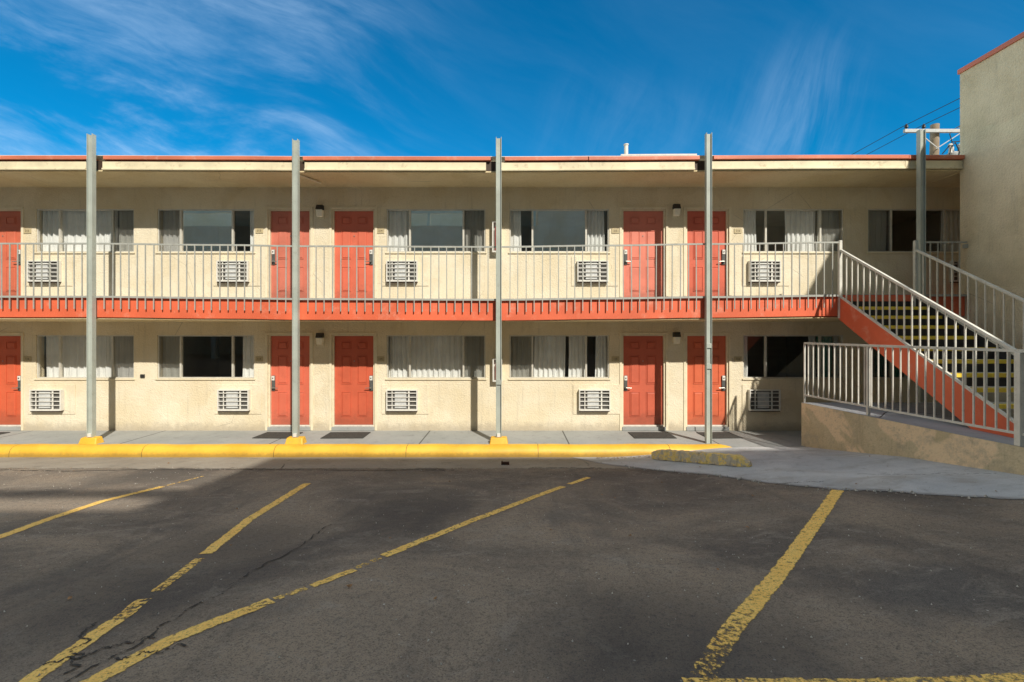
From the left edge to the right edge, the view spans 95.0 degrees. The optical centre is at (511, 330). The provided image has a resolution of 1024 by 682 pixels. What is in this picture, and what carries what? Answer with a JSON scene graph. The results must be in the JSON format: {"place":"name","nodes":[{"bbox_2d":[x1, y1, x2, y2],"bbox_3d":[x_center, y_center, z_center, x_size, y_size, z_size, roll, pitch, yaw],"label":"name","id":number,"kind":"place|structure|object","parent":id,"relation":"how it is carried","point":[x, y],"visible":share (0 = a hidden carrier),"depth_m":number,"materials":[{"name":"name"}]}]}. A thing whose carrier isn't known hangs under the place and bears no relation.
{"place":"outdoors","nodes":[
{"label":"outdoors","id":0,"kind":"place"},
{"bbox_2d":[0,430,804,446],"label":"sidewalk","id":1,"kind":"structure","parent":0,"point":[770,439],"depth_m":10.19,"materials":[{"name":"grey concrete"}]},
{"bbox_2d":[78,134,103,443],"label":"steel column","id":2,"kind":"structure","parent":1,"relation":"on","point":[91,437],"depth_m":9.76,"materials":[{"name":"grey metal"}]},
{"bbox_2d":[253,432,302,438],"bbox_3d":[-5.220,2.331,10.480,0.840,0.012,0.600,0,0,2],"label":"door mat","id":3,"kind":"object","parent":1,"relation":"on","point":[281,435],"depth_m":10.42,"materials":[{"name":"rubber"}]},
{"bbox_2d":[285,139,306,443],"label":"steel column","id":4,"kind":"structure","parent":1,"relation":"on","point":[295,438],"depth_m":9.76,"materials":[{"name":"grey metal"}]},
{"bbox_2d":[320,432,370,438],"bbox_3d":[-3.700,2.331,10.480,0.920,0.012,0.600,0,0,-1],"label":"door mat","id":5,"kind":"object","parent":1,"relation":"on","point":[330,435],"depth_m":10.42,"materials":[{"name":"rubber"}]},
{"bbox_2d":[0,444,729,456],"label":"kerb","id":6,"kind":"structure","parent":1,"relation":"on","point":[315,450],"depth_m":9.42,"materials":[{"name":"yellow paint"}]},
{"bbox_2d":[0,154,964,430],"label":"motel building","id":7,"kind":"structure","parent":1,"relation":"on","point":[158,368],"depth_m":11.00,"materials":[{"name":"beige paint"}]},
{"bbox_2d":[0,207,23,295],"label":"door","id":8,"kind":"structure","parent":7,"relation":"in","point":[11,218],"depth_m":11.08,"materials":[{"name":"red paint"}]},
{"bbox_2d":[0,332,23,430],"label":"door","id":9,"kind":"structure","parent":7,"relation":"in","point":[11,343],"depth_m":11.08,"materials":[{"name":"red paint"}]},
{"bbox_2d":[23,228,30,232],"bbox_3d":[-11.350,-2.340,10.991,0.176,0.116,0.016,0,0,0],"label":"room number plate","id":10,"kind":"object","parent":7,"relation":"attached to","point":[26,230],"visible":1,"depth_m":10.99,"materials":[{"name":"brown"}]},
{"bbox_2d":[23,356,30,360],"bbox_3d":[-11.350,0.660,10.991,0.176,0.116,0.016,0,0,0],"label":"room number plate","id":11,"kind":"object","parent":7,"relation":"attached to","point":[26,358],"visible":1,"depth_m":10.99,"materials":[{"name":"brown"}]},
{"bbox_2d":[0,243,86,308],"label":"balcony railing","id":12,"kind":"object","parent":7,"relation":"attached to","point":[42,296],"visible":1,"depth_m":9.81,"materials":[{"name":"grey metal"}]},
{"bbox_2d":[26,256,72,285],"bbox_3d":[-10.840,-1.395,10.938,1.100,0.690,0.121,0,0,0],"label":"air conditioner","id":13,"kind":"object","parent":7,"relation":"attached to","point":[37,270],"visible":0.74,"depth_m":10.94,"materials":[{"name":"brown"}]},
{"bbox_2d":[28,385,74,413],"bbox_3d":[-10.780,1.605,10.938,1.100,0.690,0.121,0,0,0],"label":"air conditioner","id":14,"kind":"object","parent":7,"relation":"attached to","point":[51,399],"visible":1,"depth_m":10.94,"materials":[{"name":"brown"}]},
{"bbox_2d":[34,209,134,253],"bbox_3d":[-10.010,-2.320,11.082,2.356,1.160,0.220,0,0,0],"label":"window","id":15,"kind":"structure","parent":7,"relation":"in","point":[59,225],"depth_m":11.14,"materials":[{"name":"metal"}]},
{"bbox_2d":[34,335,134,379],"bbox_3d":[-10.010,0.640,11.078,2.356,1.160,0.212,0,0,0],"label":"window","id":16,"kind":"structure","parent":7,"relation":"in","point":[66,355],"depth_m":11.14,"materials":[{"name":"fabric"}]},
{"bbox_2d":[96,243,291,310],"bbox_3d":[-6.630,-1.124,9.828,4.140,1.434,0.038,0,0,0],"label":"balcony railing","id":17,"kind":"object","parent":7,"relation":"attached to","point":[194,297],"visible":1,"depth_m":9.81,"materials":[{"name":"grey metal"}]},
{"bbox_2d":[155,209,254,253],"bbox_3d":[-7.180,-2.320,11.078,2.336,1.160,0.212,0,0,0],"label":"window","id":18,"kind":"structure","parent":7,"relation":"in","point":[180,226],"depth_m":11.05,"materials":[{"name":"glass"}]},
{"bbox_2d":[155,335,254,379],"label":"window","id":19,"kind":"structure","parent":7,"relation":"in","point":[172,344],"depth_m":11.14,"materials":[{"name":"glass"}]},
{"bbox_2d":[213,256,259,285],"bbox_3d":[-6.440,-1.395,10.938,1.100,0.690,0.121,0,0,0],"label":"air conditioner","id":20,"kind":"object","parent":7,"relation":"attached to","point":[240,270],"visible":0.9,"depth_m":10.97,"materials":[{"name":"brown"}]},
{"bbox_2d":[214,385,260,413],"bbox_3d":[-6.420,1.605,10.938,1.100,0.690,0.121,0,0,0],"label":"air conditioner","id":21,"kind":"object","parent":7,"relation":"attached to","point":[237,399],"visible":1,"depth_m":10.94,"materials":[{"name":"brown"}]},
{"bbox_2d":[255,228,262,232],"bbox_3d":[-5.920,-2.340,10.991,0.176,0.116,0.016,0,0,0],"label":"room number plate","id":22,"kind":"object","parent":7,"relation":"attached to","point":[258,230],"visible":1,"depth_m":10.99,"materials":[{"name":"brown"}]},
{"bbox_2d":[255,356,262,360],"bbox_3d":[-5.920,0.660,10.991,0.176,0.116,0.016,0,0,0],"label":"room number plate","id":23,"kind":"object","parent":7,"relation":"attached to","point":[258,358],"visible":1,"depth_m":10.99,"materials":[{"name":"brown"}]},
{"bbox_2d":[265,207,312,297],"bbox_3d":[-5.220,-1.770,11.059,1.120,2.270,0.152,0,0,0],"label":"door","id":24,"kind":"structure","parent":7,"relation":"in","point":[278,220],"depth_m":11.07,"materials":[{"name":"pink paint"}]},
{"bbox_2d":[265,332,312,430],"bbox_3d":[-5.220,1.188,11.050,1.120,2.297,0.170,0,0,0],"label":"door","id":25,"kind":"structure","parent":7,"relation":"in","point":[278,345],"depth_m":11.07,"materials":[{"name":"pink paint"}]},
{"bbox_2d":[315,332,323,346],"bbox_3d":[-4.480,0.195,10.935,0.170,0.350,0.127,0,0,0],"label":"wall lamp","id":26,"kind":"object","parent":7,"relation":"attached to","point":[319,336],"visible":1,"depth_m":10.90,"materials":[{"name":"beige glass"}]},
{"bbox_2d":[315,204,323,218],"bbox_3d":[-4.480,-2.785,10.935,0.170,0.350,0.127,0,0,0],"label":"wall lamp","id":27,"kind":"object","parent":7,"relation":"attached to","point":[319,208],"visible":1,"depth_m":10.89,"materials":[{"name":"beige paint"}]},
{"bbox_2d":[329,207,376,297],"bbox_3d":[-3.720,-1.770,11.059,1.120,2.270,0.152,0,0,0],"label":"door","id":28,"kind":"structure","parent":7,"relation":"in","point":[347,225],"depth_m":11.07,"materials":[{"name":"pink paint"}]},
{"bbox_2d":[329,332,376,430],"bbox_3d":[-3.720,1.188,11.050,1.120,2.297,0.170,0,0,0],"label":"door","id":29,"kind":"structure","parent":7,"relation":"in","point":[352,355],"depth_m":11.06,"materials":[{"name":"pink paint"}]},
{"bbox_2d":[377,228,383,232],"bbox_3d":[-3.080,-2.340,10.991,0.176,0.116,0.016,0,0,0],"label":"room number plate","id":30,"kind":"object","parent":7,"relation":"attached to","point":[380,230],"visible":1,"depth_m":10.99,"materials":[{"name":"brown"}]},
{"bbox_2d":[377,356,383,360],"bbox_3d":[-3.080,0.660,10.991,0.176,0.116,0.016,0,0,0],"label":"room number plate","id":31,"kind":"object","parent":7,"relation":"attached to","point":[380,358],"visible":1,"depth_m":10.99,"materials":[{"name":"brown"}]},
{"bbox_2d":[300,245,495,311],"bbox_3d":[-2.388,-1.089,9.828,4.105,1.397,0.038,0,0,0],"label":"balcony railing","id":32,"kind":"object","parent":7,"relation":"attached to","point":[389,298],"visible":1,"depth_m":9.81,"materials":[{"name":"grey metal"}]},
{"bbox_2d":[382,385,428,413],"bbox_3d":[-2.500,1.605,10.938,1.100,0.690,0.121,0,0,0],"label":"air conditioner","id":33,"kind":"object","parent":7,"relation":"attached to","point":[405,399],"visible":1,"depth_m":10.94,"materials":[{"name":"beige paint"}]},
{"bbox_2d":[382,256,428,285],"bbox_3d":[-2.500,-1.395,10.938,1.100,0.690,0.121,0,0,0],"label":"air conditioner","id":34,"kind":"object","parent":7,"relation":"attached to","point":[401,270],"visible":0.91,"depth_m":10.98,"materials":[{"name":"brown"}]},
{"bbox_2d":[385,209,486,253],"bbox_3d":[-1.780,-2.320,11.083,2.376,1.160,0.221,0,0,0],"label":"window","id":35,"kind":"structure","parent":7,"relation":"in","point":[405,227],"depth_m":11.05,"materials":[{"name":"glass"}]},
{"bbox_2d":[385,335,486,379],"bbox_3d":[-1.780,0.640,11.082,2.376,1.160,0.219,0,0,0],"label":"window","id":36,"kind":"structure","parent":7,"relation":"in","point":[412,357],"depth_m":11.14,"materials":[{"name":"fabric"}]},
{"bbox_2d":[492,221,495,252],"bbox_3d":[-0.350,-2.180,10.925,0.220,0.720,0.149,0,0,0],"label":"extinguisher cabinet","id":37,"kind":"object","parent":7,"relation":"attached to","point":[493,235],"visible":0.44,"depth_m":10.91,"materials":[{"name":"white metal"}]},
{"bbox_2d":[493,358,495,381],"bbox_3d":[-0.340,0.910,10.925,0.220,0.540,0.149,0,0,0],"label":"extinguisher cabinet","id":38,"kind":"object","parent":7,"relation":"attached to","point":[494,369],"visible":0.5,"depth_m":10.91,"materials":[{"name":"white metal"}]},
{"bbox_2d":[508,209,610,253],"bbox_3d":[1.110,-2.320,11.084,2.396,1.160,0.224,0,0,0],"label":"window","id":39,"kind":"structure","parent":7,"relation":"in","point":[548,226],"depth_m":11.05,"materials":[{"name":"glass"}]},
{"bbox_2d":[508,335,610,379],"bbox_3d":[1.110,0.640,11.084,2.396,1.160,0.225,0,0,0],"label":"window","id":40,"kind":"structure","parent":7,"relation":"in","point":[549,350],"depth_m":11.15,"materials":[{"name":"metal"}]},
{"bbox_2d":[571,256,617,285],"bbox_3d":[1.940,-1.395,10.938,1.100,0.690,0.121,0,0,0],"label":"air conditioner","id":41,"kind":"object","parent":7,"relation":"attached to","point":[594,270],"visible":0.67,"depth_m":10.97,"materials":[{"name":"brown"}]},
{"bbox_2d":[573,385,619,413],"bbox_3d":[1.980,1.605,10.938,1.100,0.690,0.121,0,0,0],"label":"air conditioner","id":42,"kind":"object","parent":7,"relation":"attached to","point":[596,399],"visible":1,"depth_m":10.94,"materials":[{"name":"brown"}]},
{"bbox_2d":[502,243,704,311],"bbox_3d":[1.908,-1.111,9.828,4.245,1.441,0.038,0,0,0],"label":"balcony railing","id":43,"kind":"object","parent":7,"relation":"attached to","point":[607,297],"visible":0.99,"depth_m":9.81,"materials":[{"name":"grey metal"}]},
{"bbox_2d":[612,228,618,232],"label":"room number plate","id":44,"kind":"object","parent":7,"relation":"attached to","point":[615,230],"visible":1,"depth_m":10.99,"materials":[{"name":"brown"}]},
{"bbox_2d":[612,356,618,360],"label":"room number plate","id":45,"kind":"object","parent":7,"relation":"attached to","point":[615,358],"visible":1,"depth_m":10.99,"materials":[{"name":"brown"}]},
{"bbox_2d":[624,143,628,153],"bbox_3d":[2.823,-4.130,11.602,0.188,0.960,0.177,0,0,-28],"label":"vent pipe","id":46,"kind":"object","parent":7,"relation":"on","point":[626,145],"visible":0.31,"depth_m":11.56,"materials":[{"name":"white metal"}]},
{"bbox_2d":[620,207,667,296],"bbox_3d":[3.090,-1.770,11.059,1.140,2.270,0.152,0,0,0],"label":"door","id":47,"kind":"structure","parent":7,"relation":"in","point":[638,225],"depth_m":11.08,"materials":[{"name":"red paint"}]},
{"bbox_2d":[620,332,667,430],"bbox_3d":[3.090,1.188,11.050,1.140,2.297,0.170,0,0,0],"label":"door","id":48,"kind":"structure","parent":7,"relation":"in","point":[642,354],"depth_m":11.08,"materials":[{"name":"pink paint"}]},
{"bbox_2d":[672,331,680,345],"bbox_3d":[3.840,0.175,10.935,0.170,0.350,0.127,0,0,0],"label":"wall lamp","id":49,"kind":"object","parent":7,"relation":"attached to","point":[676,336],"visible":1,"depth_m":10.90,"materials":[{"name":"beige glass"}]},
{"bbox_2d":[672,204,680,218],"bbox_3d":[3.840,-2.805,10.935,0.170,0.350,0.127,0,0,0],"label":"wall lamp","id":50,"kind":"object","parent":7,"relation":"attached to","point":[676,208],"visible":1,"depth_m":10.90,"materials":[{"name":"beige glass"}]},
{"bbox_2d":[684,207,731,295],"bbox_3d":[4.580,-1.770,11.059,1.120,2.270,0.152,0,0,0],"label":"door","id":51,"kind":"structure","parent":7,"relation":"in","point":[694,217],"depth_m":11.07,"materials":[{"name":"pink paint"}]},
{"bbox_2d":[684,332,731,430],"bbox_3d":[4.580,1.188,11.050,1.120,2.297,0.170,0,0,0],"label":"door","id":52,"kind":"structure","parent":7,"relation":"in","point":[694,342],"depth_m":11.07,"materials":[{"name":"pink paint"}]},
{"bbox_2d":[734,228,741,232],"bbox_3d":[5.290,-2.340,10.991,0.176,0.116,0.016,0,0,0],"label":"room number plate","id":53,"kind":"object","parent":7,"relation":"attached to","point":[737,230],"visible":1,"depth_m":10.99,"materials":[{"name":"brown"}]},
{"bbox_2d":[734,356,741,360],"bbox_3d":[5.290,0.660,10.991,0.176,0.116,0.016,0,0,0],"label":"room number plate","id":54,"kind":"object","parent":7,"relation":"attached to","point":[737,358],"visible":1,"depth_m":10.99,"materials":[{"name":"brown"}]},
{"bbox_2d":[742,385,788,413],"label":"air conditioner","id":55,"kind":"object","parent":7,"relation":"attached to","point":[765,399],"visible":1,"depth_m":10.94,"materials":[{"name":"brown metal"}]},
{"bbox_2d":[744,256,788,285],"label":"air conditioner","id":56,"kind":"object","parent":7,"relation":"attached to","point":[763,270],"visible":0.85,"depth_m":10.94,"materials":[{"name":"brown"}]},
{"bbox_2d":[712,241,838,308],"bbox_3d":[5.510,-1.159,9.828,2.720,1.416,0.038,0,0,0],"label":"balcony railing","id":57,"kind":"object","parent":7,"relation":"attached to","point":[775,295],"visible":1,"depth_m":9.81,"materials":[{"name":"grey metal"}]},
{"bbox_2d":[743,209,842,253],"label":"window","id":58,"kind":"structure","parent":7,"relation":"in","point":[799,223],"depth_m":11.14,"materials":[{"name":"fabric"}]},
{"bbox_2d":[742,335,844,379],"bbox_3d":[6.600,0.640,11.081,2.416,1.160,0.218,0,0,0],"label":"window","id":59,"kind":"structure","parent":7,"relation":"in","point":[811,338],"depth_m":11.14,"materials":[{"name":"glass"}]},
{"bbox_2d":[867,209,959,253],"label":"window","id":60,"kind":"structure","parent":7,"relation":"in","point":[877,218],"depth_m":11.14,"materials":[{"name":"glass"}]},
{"bbox_2d":[872,347,959,379],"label":"window","id":61,"kind":"structure","parent":7,"relation":"in","point":[874,352],"depth_m":11.14,"materials":[{"name":"glass"}]},
{"bbox_2d":[926,241,966,298],"bbox_3d":[9.060,-1.180,9.828,0.920,1.384,0.038,0,0,0],"label":"balcony railing","id":62,"kind":"object","parent":7,"relation":"attached to","point":[938,242],"visible":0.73,"depth_m":9.81,"materials":[{"name":"grey metal"}]},
{"bbox_2d":[943,256,958,285],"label":"air conditioner","id":63,"kind":"object","parent":7,"relation":"attached to","point":[955,272],"visible":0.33,"depth_m":10.98,"materials":[{"name":"brown"}]},
{"bbox_2d":[490,137,507,443],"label":"steel column","id":64,"kind":"structure","parent":1,"relation":"on","point":[498,438],"depth_m":9.76,"materials":[{"name":"grey metal"}]},
{"bbox_2d":[628,432,675,437],"bbox_3d":[3.120,2.331,10.480,0.920,0.012,0.600,0,0,0],"label":"door mat","id":65,"kind":"object","parent":1,"relation":"on","point":[651,434],"depth_m":10.42,"materials":[{"name":"rubber"}]},
{"bbox_2d":[705,133,711,443],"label":"steel column","id":66,"kind":"structure","parent":1,"relation":"on","point":[708,288],"depth_m":9.76,"materials":[{"name":"grey metal"}]},
{"bbox_2d":[696,432,741,438],"bbox_3d":[4.620,2.331,10.480,0.760,0.012,0.600,0,0,-3],"label":"door mat","id":67,"kind":"object","parent":1,"relation":"on","point":[718,435],"depth_m":10.42,"materials":[{"name":"rubber"}]},
{"bbox_2d":[916,129,925,401],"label":"steel column","id":68,"kind":"structure","parent":1,"relation":"on","point":[921,189],"depth_m":9.76,"materials":[{"name":"grey metal"}]},
{"bbox_2d":[0,467,1023,681],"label":"parking lot","id":69,"kind":"structure","parent":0,"point":[340,631],"depth_m":3.70,"materials":[{"name":"grey asphalt"}]},
{"bbox_2d":[64,622,96,673],"bbox_3d":[-2.563,1.869,2.784,0.099,0.054,0.619,0,0,-34],"label":"asphalt crack","id":70,"kind":"object","parent":69,"relation":"on","point":[80,636],"visible":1,"depth_m":2.73,"materials":[{"name":"black asphalt"}]},
{"bbox_2d":[0,486,161,537],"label":"parking line","id":71,"kind":"object","parent":69,"relation":"on","point":[25,527],"visible":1,"depth_m":5.49,"materials":[{"name":"yellow paint"}]},
{"bbox_2d":[19,598,150,681],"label":"parking line","id":72,"kind":"object","parent":69,"relation":"on","point":[108,625],"visible":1,"depth_m":2.79,"materials":[{"name":"yellow paint"}]},
{"bbox_2d":[42,636,154,664],"bbox_3d":[-2.397,1.865,2.744,0.505,0.030,0.076,0,0,-38],"label":"asphalt crack","id":73,"kind":"object","parent":69,"relation":"on","point":[72,657],"visible":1,"depth_m":2.72,"materials":[{"name":"black asphalt"}]},
{"bbox_2d":[66,587,231,681],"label":"asphalt crack","id":74,"kind":"object","parent":69,"relation":"on","point":[142,641],"visible":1,"depth_m":2.79,"materials":[{"name":"black asphalt"}]},
{"bbox_2d":[114,643,185,659],"bbox_3d":[-2.091,1.864,2.720,0.345,0.018,0.083,0,0,-30],"label":"asphalt crack","id":75,"kind":"object","parent":69,"relation":"on","point":[182,644],"visible":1,"depth_m":2.72,"materials":[{"name":"black asphalt"}]},
{"bbox_2d":[80,598,274,681],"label":"parking line","id":76,"kind":"object","parent":69,"relation":"on","point":[118,667],"visible":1,"depth_m":2.85,"materials":[{"name":"yellow paint"}]},
{"bbox_2d":[151,558,203,591],"bbox_3d":[-2.703,1.975,3.820,0.108,0.065,0.648,0,0,-9],"label":"parking line","id":77,"kind":"object","parent":69,"relation":"on","point":[189,565],"visible":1,"depth_m":3.82,"materials":[{"name":"yellow paint"}]},
{"bbox_2d":[200,483,310,553],"bbox_3d":[-2.967,2.159,5.660,0.206,0.285,2.856,0,0,-6],"label":"parking line","id":78,"kind":"object","parent":69,"relation":"on","point":[221,541],"visible":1,"depth_m":5.13,"materials":[{"name":"yellow paint"}]},
{"bbox_2d":[231,524,330,583],"bbox_3d":[-2.043,2.026,4.347,0.098,0.151,1.521,0,0,7],"label":"asphalt crack","id":79,"kind":"object","parent":69,"relation":"on","point":[283,555],"visible":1,"depth_m":4.20,"materials":[{"name":"black asphalt"}]},
{"bbox_2d":[273,587,307,598],"bbox_3d":[-1.635,1.940,3.470,0.087,0.023,0.234,0,0,40],"label":"parking line","id":80,"kind":"object","parent":69,"relation":"on","point":[292,593],"visible":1,"depth_m":3.46,"materials":[{"name":"yellow paint"}]},
{"bbox_2d":[0,457,632,471],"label":"gutter","id":81,"kind":"object","parent":69,"relation":"on","point":[276,462],"depth_m":8.82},
{"bbox_2d":[6,469,435,470],"bbox_3d":[-5.000,2.398,8.093,8.006,0.022,0.188,0,0,-1],"label":"asphalt crack","id":82,"kind":"object","parent":81,"relation":"on","point":[196,469],"visible":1,"depth_m":8.13,"materials":[{"name":"black asphalt"}]},
{"bbox_2d":[309,569,356,586],"bbox_3d":[-1.421,1.968,3.746,0.098,0.036,0.381,0,0,36],"label":"parking line","id":83,"kind":"object","parent":69,"relation":"on","point":[332,577],"visible":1,"depth_m":3.74,"materials":[{"name":"yellow paint"}]},
{"bbox_2d":[380,486,564,556],"bbox_3d":[-0.211,2.147,5.548,0.150,0.275,3.288,0,0,35],"label":"parking line","id":84,"kind":"object","parent":69,"relation":"on","point":[412,544],"visible":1,"depth_m":5.06,"materials":[{"name":"yellow paint"}]},
{"bbox_2d":[3,451,1017,681],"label":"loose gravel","id":85,"kind":"structure","parent":69,"relation":"on","point":[39,674],"depth_m":4.47,"materials":[{"name":"grey gravel"}]},
{"bbox_2d":[67,462,997,598],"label":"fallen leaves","id":86,"kind":"object","parent":69,"relation":"on","point":[348,585],"visible":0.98,"depth_m":3.88,"materials":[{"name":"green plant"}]},
{"bbox_2d":[567,477,589,483],"bbox_3d":[1.045,2.320,7.270,0.120,0.055,0.606,0,0,38],"label":"parking line","id":87,"kind":"object","parent":69,"relation":"on","point":[577,481],"visible":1,"depth_m":7.27,"materials":[{"name":"yellow paint"}]},
{"bbox_2d":[693,490,843,679],"bbox_3d":[2.550,1.930,4.226,0.190,0.183,4.635,0,0,42],"label":"parking line","id":88,"kind":"object","parent":69,"relation":"on","point":[759,600],"visible":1,"depth_m":3.69,"materials":[{"name":"yellow paint"}]},
{"bbox_2d":[681,671,1023,681],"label":"parking line","id":89,"kind":"object","parent":69,"relation":"on","point":[1020,676],"visible":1,"depth_m":2.46,"materials":[{"name":"yellow paint"}]},
{"bbox_2d":[957,32,1023,440],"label":"side wing","id":90,"kind":"structure","parent":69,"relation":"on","point":[992,151],"depth_m":9.27,"materials":[{"name":"beige paint"}]},
{"bbox_2d":[0,0,1023,155],"label":"sky","id":91,"kind":"structure","parent":0,"point":[142,77],"materials":[{"name":"blue"}]},
{"bbox_2d":[572,445,1023,499],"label":"apron","id":92,"kind":"object","parent":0,"point":[833,469],"visible":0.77,"depth_m":6.86,"materials":[{"name":"grey concrete"}]},
{"bbox_2d":[651,449,751,466],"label":"parking block","id":93,"kind":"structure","parent":92,"relation":"on","point":[724,459],"depth_m":8.14,"materials":[{"name":"yellow concrete"}]},
{"bbox_2d":[625,465,1023,503],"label":"edge rubble","id":94,"kind":"object","parent":92,"relation":"on","point":[891,490],"visible":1,"depth_m":5.88,"materials":[{"name":"grey gravel"}]},
{"bbox_2d":[801,402,1023,474],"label":"retaining wall","id":95,"kind":"structure","parent":92,"relation":"on","point":[839,426],"depth_m":7.65,"materials":[{"name":"paint"}]},
{"bbox_2d":[803,342,1023,445],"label":"walkway railing","id":96,"kind":"object","parent":95,"relation":"on","point":[1018,432],"visible":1,"depth_m":7.16,"materials":[{"name":"metal"}]},
{"bbox_2d":[838,298,1013,437],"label":"staircase","id":97,"kind":"structure","parent":95,"relation":"on","point":[865,328],"depth_m":8.16,"materials":[{"name":"orange paint"}]},
{"bbox_2d":[838,240,1022,422],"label":"stair railing","id":98,"kind":"object","parent":97,"relation":"attached to","point":[987,335],"visible":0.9,"depth_m":7.89,"materials":[{"name":"metal"}]},
{"bbox_2d":[913,240,1023,354],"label":"stair railing","id":99,"kind":"object","parent":97,"relation":"attached to","point":[976,278],"visible":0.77,"depth_m":8.76,"materials":[{"name":"metal"}]},
{"label":"ground","id":100,"kind":"structure","parent":0,"visible":0},
{"bbox_2d":[903,123,959,154],"bbox_3d":[18.259,-2.970,20.001,3.518,11.627,0.798,0,0,0],"label":"utility pole","id":101,"kind":"object","parent":100,"relation":"on","point":[934,130],"visible":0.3,"depth_m":19.74,"materials":[{"name":"brown wood"}]},
{"bbox_2d":[852,98,959,154],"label":"power line","id":102,"kind":"object","parent":101,"relation":"attached to","point":[911,122],"visible":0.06,"depth_m":19.28,"materials":[{"name":"black rubber"}]},
{"bbox_2d":[867,107,959,154],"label":"power line","id":103,"kind":"object","parent":101,"relation":"attached to","point":[916,128],"visible":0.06,"depth_m":20.00,"materials":[{"name":"black metal"}]}
]}

